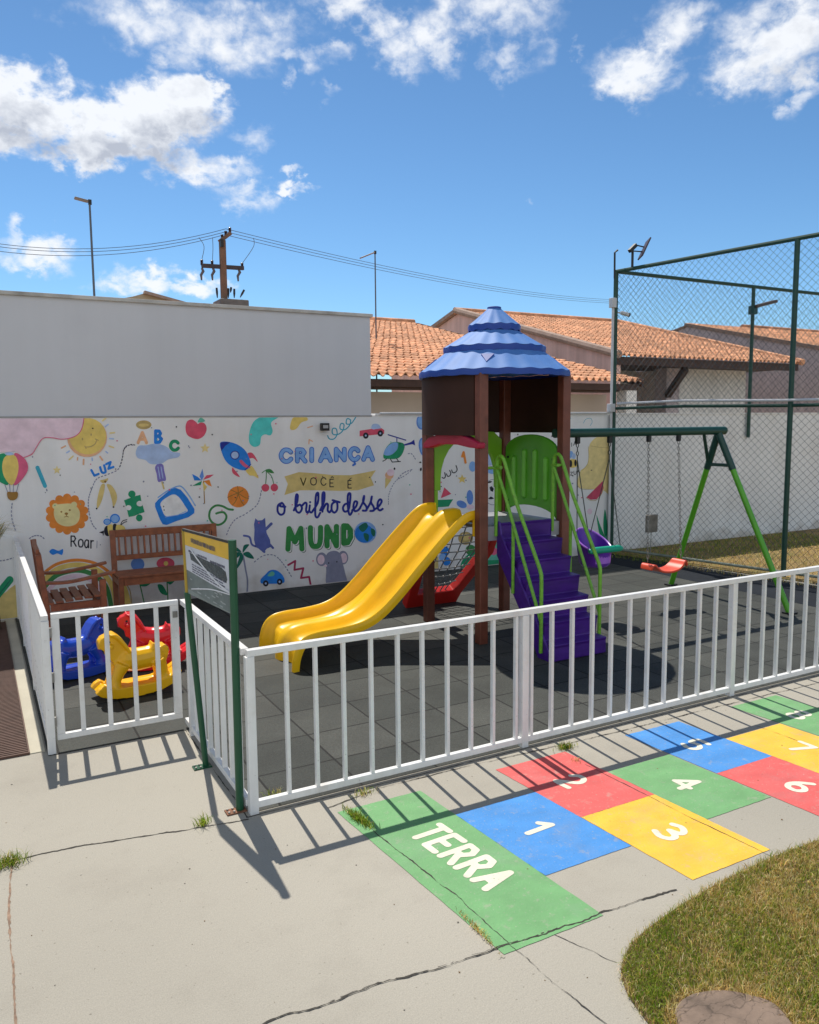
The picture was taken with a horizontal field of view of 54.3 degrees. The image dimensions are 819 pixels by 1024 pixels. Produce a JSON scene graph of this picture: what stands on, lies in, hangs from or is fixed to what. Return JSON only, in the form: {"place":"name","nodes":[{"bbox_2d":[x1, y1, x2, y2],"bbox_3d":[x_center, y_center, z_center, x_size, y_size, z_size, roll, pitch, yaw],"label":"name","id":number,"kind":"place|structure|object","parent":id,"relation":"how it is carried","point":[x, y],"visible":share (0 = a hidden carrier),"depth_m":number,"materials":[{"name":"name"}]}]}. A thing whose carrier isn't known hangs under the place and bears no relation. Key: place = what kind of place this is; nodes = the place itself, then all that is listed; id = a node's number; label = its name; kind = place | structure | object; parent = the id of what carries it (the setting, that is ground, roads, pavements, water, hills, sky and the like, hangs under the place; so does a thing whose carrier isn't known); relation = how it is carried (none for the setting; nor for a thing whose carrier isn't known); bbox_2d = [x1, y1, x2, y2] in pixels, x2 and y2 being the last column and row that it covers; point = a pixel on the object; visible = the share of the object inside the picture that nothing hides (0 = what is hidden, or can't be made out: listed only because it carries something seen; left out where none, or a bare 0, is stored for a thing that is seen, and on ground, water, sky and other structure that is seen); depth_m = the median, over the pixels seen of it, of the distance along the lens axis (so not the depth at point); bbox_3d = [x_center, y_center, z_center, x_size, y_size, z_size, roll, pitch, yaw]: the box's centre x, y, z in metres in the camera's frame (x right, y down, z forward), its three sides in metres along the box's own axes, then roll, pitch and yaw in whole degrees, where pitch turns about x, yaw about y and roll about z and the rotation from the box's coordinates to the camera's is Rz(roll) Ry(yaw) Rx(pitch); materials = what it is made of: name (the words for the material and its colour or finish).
{"place":"outdoors","nodes":[
{"label":"outdoors","id":0,"kind":"place"},
{"bbox_2d":[0,554,818,1023],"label":"pavement","id":1,"kind":"structure","parent":0,"point":[294,908],"depth_m":3.38,"materials":[{"name":"concrete"}]},
{"bbox_2d":[7,865,16,1023],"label":"pavement joint","id":2,"kind":"object","parent":1,"relation":"on","point":[12,960],"visible":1,"depth_m":3.06,"materials":[{"name":"soil"}]},
{"bbox_2d":[0,621,29,759],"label":"drain grate","id":3,"kind":"object","parent":1,"relation":"on","point":[13,740],"visible":1,"depth_m":5.64,"materials":[{"name":"brown plastic"}]},
{"bbox_2d":[0,846,32,870],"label":"weed tuft","id":4,"kind":"object","parent":1,"relation":"on","point":[14,860],"visible":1,"depth_m":3.67,"materials":[{"name":"green plant"}]},
{"bbox_2d":[0,517,33,629],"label":"spiky plant","id":5,"kind":"object","parent":1,"relation":"on","point":[3,529],"visible":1,"depth_m":7.84,"materials":[{"name":"green plant"}]},
{"bbox_2d":[5,619,44,753],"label":"drain kerb","id":6,"kind":"structure","parent":1,"relation":"on","point":[34,737],"depth_m":6.00,"materials":[{"name":"concrete"}]},
{"bbox_2d":[21,819,247,858],"bbox_3d":[-1.428,1.595,3.872,1.284,0.001,0.045,-3,7,-20],"label":"pavement joint","id":7,"kind":"object","parent":1,"relation":"on","point":[129,838],"visible":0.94,"depth_m":3.89,"materials":[{"name":"soil"}]},
{"bbox_2d":[0,290,372,417],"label":"flat building","id":8,"kind":"structure","parent":1,"relation":"on","point":[70,356],"depth_m":8.96,"materials":[{"name":"white paint"}]},
{"bbox_2d":[74,196,94,295],"bbox_3d":[-5.155,-2.194,12.980,0.254,5.604,0.100,-4,7,-28],"label":"street lamp","id":9,"kind":"object","parent":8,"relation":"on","point":[89,201],"visible":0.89,"depth_m":12.77,"materials":[{"name":"grey metal"}]},
{"bbox_2d":[190,811,213,827],"bbox_3d":[-1.036,1.542,4.015,0.138,0.068,0.121,5,8,40],"label":"weed tuft","id":10,"kind":"object","parent":1,"relation":"on","point":[203,821],"visible":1,"depth_m":4.02,"materials":[{"name":"green plant"}]},
{"bbox_2d":[180,599,247,805],"bbox_3d":[-1.161,1.065,4.707,0.046,0.870,1.350,-4,7,-28],"label":"return railing","id":11,"kind":"object","parent":1,"relation":"on","point":[222,634],"visible":0.66,"depth_m":4.65,"materials":[{"name":"white metal"}]},
{"bbox_2d":[182,528,246,815],"bbox_3d":[-1.074,0.824,4.354,0.116,1.427,0.694,-4,7,-30],"label":"information sign","id":12,"kind":"object","parent":1,"relation":"on","point":[210,568],"visible":1,"depth_m":4.21,"materials":[{"name":"green metal"}]},
{"bbox_2d":[350,785,380,798],"bbox_3d":[-0.246,1.510,4.328,0.217,0.049,0.092,-3,7,-23],"label":"weed tuft","id":13,"kind":"object","parent":1,"relation":"on","point":[362,793],"visible":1,"depth_m":4.33,"materials":[{"name":"green plant"}]},
{"bbox_2d":[15,556,818,810],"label":"rubber floor","id":14,"kind":"structure","parent":1,"relation":"on","point":[256,609],"depth_m":6.31,"materials":[{"name":"rubber"}]},
{"bbox_2d":[13,536,55,754],"bbox_3d":[-3.151,0.872,6.614,0.046,0.870,4.021,-4,7,-28],"label":"side railing","id":15,"kind":"object","parent":14,"relation":"on","point":[32,615],"visible":1,"depth_m":5.56,"materials":[{"name":"white metal"}]},
{"bbox_2d":[49,599,182,739],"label":"gate","id":16,"kind":"structure","parent":15,"relation":"attached to","point":[57,680],"depth_m":5.07,"materials":[{"name":"white metal"}]},
{"bbox_2d":[30,539,115,640],"bbox_3d":[-3.195,0.731,7.615,0.675,0.936,0.642,-4,7,-28],"label":"wooden armchair","id":17,"kind":"object","parent":14,"relation":"on","point":[99,599],"visible":0.9,"depth_m":7.43,"materials":[{"name":"brown wood"}]},
{"bbox_2d":[50,616,110,679],"bbox_3d":[-2.664,1.093,6.420,0.216,0.452,0.570,5,9,43],"label":"rocking horse","id":18,"kind":"object","parent":14,"relation":"on","point":[92,630],"visible":0.6,"depth_m":6.42},
{"bbox_2d":[90,631,181,698],"bbox_3d":[-2.057,1.115,6.002,0.620,0.491,0.235,-5,7,-32],"label":"rocking horse","id":19,"kind":"object","parent":14,"relation":"on","point":[121,657],"visible":0.78,"depth_m":5.92},
{"bbox_2d":[117,611,185,671],"bbox_3d":[-2.143,1.050,6.635,0.607,0.481,0.230,-3,7,-22],"label":"rocking horse","id":20,"kind":"object","parent":14,"relation":"on","point":[144,635],"visible":0.45,"depth_m":6.55},
{"bbox_2d":[109,523,216,614],"bbox_3d":[-2.634,0.622,8.793,1.160,0.884,0.494,-4,7,-28],"label":"garden bench","id":21,"kind":"object","parent":14,"relation":"on","point":[121,579],"visible":0.62,"depth_m":8.70,"materials":[{"name":"brown wood"}]},
{"bbox_2d":[259,788,280,795],"bbox_3d":[-0.733,1.512,4.317,0.185,0.055,0.109,-4,7,-28],"label":"weed tuft","id":22,"kind":"object","parent":14,"relation":"on","point":[279,791],"visible":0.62,"depth_m":4.33,"materials":[{"name":"green plant"}]},
{"bbox_2d":[552,426,797,614],"bbox_3d":[2.531,0.094,8.385,2.560,1.952,1.780,-4,7,-28],"label":"swing set","id":23,"kind":"object","parent":14,"relation":"on","point":[718,433],"visible":0.91,"depth_m":8.55,"materials":[{"name":"green metal"}]},
{"bbox_2d":[575,436,622,567],"bbox_3d":[1.831,-0.101,8.030,0.491,1.315,0.430,-4,7,-28],"label":"swing","id":24,"kind":"object","parent":23,"relation":"hanging from","point":[604,548],"visible":0.9,"depth_m":8.00,"materials":[{"name":"purple plastic"}]},
{"bbox_2d":[641,435,687,572],"bbox_3d":[2.714,-0.086,8.478,0.566,1.459,0.220,-4,7,-28],"label":"swing","id":25,"kind":"object","parent":23,"relation":"hanging from","point":[673,565],"visible":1,"depth_m":8.49,"materials":[{"name":"red plastic"}]},
{"bbox_2d":[262,889,676,1023],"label":"pavement joint","id":26,"kind":"object","parent":1,"relation":"on","point":[463,959],"visible":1,"depth_m":2.99,"materials":[{"name":"soil"}]},
{"bbox_2d":[420,928,556,972],"bbox_3d":[0.314,1.669,3.051,0.604,0.001,0.013,-3,7,-25],"label":"pavement joint","id":27,"kind":"object","parent":1,"relation":"on","point":[497,946],"visible":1,"depth_m":3.08,"materials":[{"name":"soil"}]},
{"bbox_2d":[185,675,818,817],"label":"pavement joint","id":28,"kind":"object","parent":1,"relation":"on","point":[455,765],"visible":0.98,"depth_m":4.82,"materials":[{"name":"concrete"}]},
{"bbox_2d":[243,565,818,815],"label":"front railing","id":29,"kind":"object","parent":1,"relation":"on","point":[523,631],"visible":1,"depth_m":4.92,"materials":[{"name":"white metal"}]},
{"bbox_2d":[509,944,606,1023],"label":"pavement joint","id":30,"kind":"object","parent":1,"relation":"on","point":[565,991],"visible":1,"depth_m":2.79,"materials":[{"name":"soil"}]},
{"bbox_2d":[553,740,577,751],"bbox_3d":[0.945,1.433,4.930,0.222,0.048,0.140,-4,7,-28],"label":"weed tuft","id":31,"kind":"object","parent":1,"relation":"on","point":[564,746],"visible":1,"depth_m":4.92,"materials":[{"name":"green plant"}]},
{"bbox_2d":[328,682,818,807],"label":"pavement joint","id":32,"kind":"object","parent":1,"relation":"on","point":[553,746],"visible":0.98,"depth_m":4.91,"materials":[{"name":"concrete"}]},
{"bbox_2d":[338,695,818,953],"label":"hopscotch marking","id":33,"kind":"object","parent":1,"relation":"on","point":[506,894],"visible":1,"depth_m":4.05,"materials":[{"name":"multicoloured paint"}]},
{"bbox_2d":[340,802,379,830],"bbox_3d":[-0.269,1.542,4.069,0.130,0.043,0.325,-4,7,-28],"label":"weed tuft","id":34,"kind":"object","parent":33,"relation":"on","point":[356,815],"visible":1,"depth_m":4.05,"materials":[{"name":"green plant"}]},
{"bbox_2d":[369,826,509,943],"bbox_3d":[0.043,1.608,3.624,0.027,0.001,1.289,-5,8,-33],"label":"pavement joint","id":35,"kind":"object","parent":33,"relation":"on","point":[433,878],"visible":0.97,"depth_m":3.56,"materials":[{"name":"soil"}]},
{"bbox_2d":[456,908,501,956],"bbox_3d":[0.275,1.648,3.155,0.059,0.023,0.348,-4,7,-28],"label":"weed tuft","id":36,"kind":"object","parent":33,"relation":"on","point":[478,929],"visible":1,"depth_m":3.16,"materials":[{"name":"green plant"}]},
{"bbox_2d":[585,764,769,855],"bbox_3d":[1.348,1.535,4.182,0.017,0.001,1.204,-4,7,-32],"label":"pavement joint","id":37,"kind":"object","parent":1,"relation":"on","point":[682,813],"visible":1,"depth_m":4.05,"materials":[{"name":"concrete"}]},
{"bbox_2d":[577,554,816,606],"bbox_3d":[4.353,0.866,9.988,1.350,0.001,5.355,-4,7,-28],"label":"rubber border","id":38,"kind":"object","parent":1,"relation":"on","point":[699,575],"visible":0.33,"depth_m":10.20,"materials":[{"name":"rubber"}]},
{"bbox_2d":[0,0,818,391],"label":"sky","id":39,"kind":"structure","parent":0,"point":[517,145],"materials":[{"name":"blue"}]},
{"bbox_2d":[259,306,605,672],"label":"play tower","id":40,"kind":"structure","parent":0,"point":[471,398],"depth_m":7.32,"materials":[{"name":"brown plastic"}]},
{"bbox_2d":[611,528,818,587],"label":"court ground","id":41,"kind":"structure","parent":0,"point":[814,531],"depth_m":12.13,"materials":[{"name":"green plant"}]},
{"bbox_2d":[610,232,818,577],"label":"court fence","id":42,"kind":"object","parent":41,"relation":"on","point":[795,292],"visible":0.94,"depth_m":11.04,"materials":[{"name":"green metal"}]},
{"bbox_2d":[379,249,818,542],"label":"conduit","id":43,"kind":"object","parent":42,"relation":"attached to","point":[611,405],"visible":0.92,"depth_m":11.79,"materials":[{"name":"grey plastic"}]},
{"bbox_2d":[618,311,630,316],"bbox_3d":[3.193,-2.955,11.926,0.216,0.088,0.062,-2,6,-14],"label":"security camera","id":44,"kind":"object","parent":42,"relation":"attached to","point":[626,313],"visible":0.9,"depth_m":11.91,"materials":[{"name":"white plastic"}]},
{"bbox_2d":[628,237,650,266],"bbox_3d":[3.352,-3.762,11.617,0.395,0.448,0.177,-4,7,-28],"label":"floodlight","id":45,"kind":"object","parent":42,"relation":"on","point":[631,250],"visible":1,"depth_m":11.58,"materials":[{"name":"grey metal"}]},
{"bbox_2d":[645,514,657,555],"bbox_3d":[3.423,0.334,11.315,0.189,0.592,0.058,-4,7,-28],"label":"grey box","id":46,"kind":"object","parent":42,"relation":"attached to","point":[653,522],"visible":0.97,"depth_m":11.27,"materials":[{"name":"metal"}]},
{"bbox_2d":[748,300,777,314],"bbox_3d":[5.923,-3.430,13.380,0.539,0.260,0.155,-4,7,-28],"label":"floodlight","id":47,"kind":"object","parent":42,"relation":"attached to","point":[753,310],"visible":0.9,"depth_m":13.28,"materials":[{"name":"grey metal"}]},
{"bbox_2d":[617,836,818,1023],"bbox_3d":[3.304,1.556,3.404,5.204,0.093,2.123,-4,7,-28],"label":"lawn grass","id":48,"kind":"structure","parent":0,"point":[792,893],"depth_m":3.06,"materials":[{"name":"green plant"}]},
{"bbox_2d":[675,990,791,1023],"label":"stepping slab","id":49,"kind":"structure","parent":48,"relation":"on","point":[719,1007],"depth_m":2.69,"materials":[{"name":"brown stone"}]},
{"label":"terrain","id":50,"kind":"structure","parent":0,"visible":0},
{"bbox_2d":[127,291,184,301],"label":"gabled house","id":51,"kind":"structure","parent":50,"relation":"on","point":[147,295],"depth_m":28.44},
{"bbox_2d":[199,227,254,305],"bbox_3d":[-4.929,-4.080,22.077,1.547,7.351,0.800,-4,7,-28],"label":"power pole","id":52,"kind":"object","parent":50,"relation":"on","point":[222,266],"visible":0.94,"depth_m":21.66,"materials":[{"name":"wood"}]},
{"bbox_2d":[3,232,596,300],"bbox_3d":[1.312,-9.043,30.972,3.756,2.010,32.451,5,9,43],"label":"power line","id":53,"kind":"object","parent":52,"relation":"attached to","point":[265,241],"visible":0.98,"depth_m":22.41,"materials":[{"name":"metal"}]},
{"bbox_2d":[0,236,600,302],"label":"power line","id":54,"kind":"object","parent":52,"relation":"attached to","point":[264,244],"visible":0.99,"depth_m":22.27,"materials":[{"name":"metal"}]},
{"bbox_2d":[2,229,608,299],"bbox_3d":[1.312,-9.127,30.964,3.756,2.029,32.445,5,9,43],"label":"power line","id":55,"kind":"object","parent":52,"relation":"attached to","point":[272,240],"visible":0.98,"depth_m":22.45,"materials":[{"name":"metal"}]},
{"bbox_2d":[0,413,818,619],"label":"boundary wall","id":56,"kind":"structure","parent":50,"relation":"on","point":[287,502],"depth_m":9.80,"materials":[{"name":"white paint"}]},
{"bbox_2d":[320,423,329,430],"bbox_3d":[-1.048,-1.047,9.828,0.106,0.094,0.093,-4,7,-28],"label":"wall light","id":57,"kind":"object","parent":56,"relation":"attached to","point":[324,426],"visible":1,"depth_m":9.79,"materials":[{"name":"black plastic"}]},
{"bbox_2d":[370,317,643,413],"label":"tiled house","id":58,"kind":"structure","parent":50,"relation":"on","point":[400,347],"depth_m":17.44,"materials":[{"name":"tile"}]},
{"bbox_2d":[360,251,377,391],"bbox_3d":[-0.977,-3.281,19.752,0.429,6.202,0.100,-4,7,-28],"label":"street lamp","id":59,"kind":"object","parent":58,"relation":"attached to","point":[374,252],"visible":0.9,"depth_m":19.60,"materials":[{"name":"grey metal"}]},
{"bbox_2d":[391,307,804,412],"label":"tiled house","id":60,"kind":"structure","parent":50,"relation":"on","point":[582,340],"depth_m":24.33,"materials":[{"name":"tile"}]},
{"bbox_2d":[630,323,818,412],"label":"tiled house","id":61,"kind":"structure","parent":50,"relation":"on","point":[804,391],"depth_m":30.26,"materials":[{"name":"tile"}]}
]}

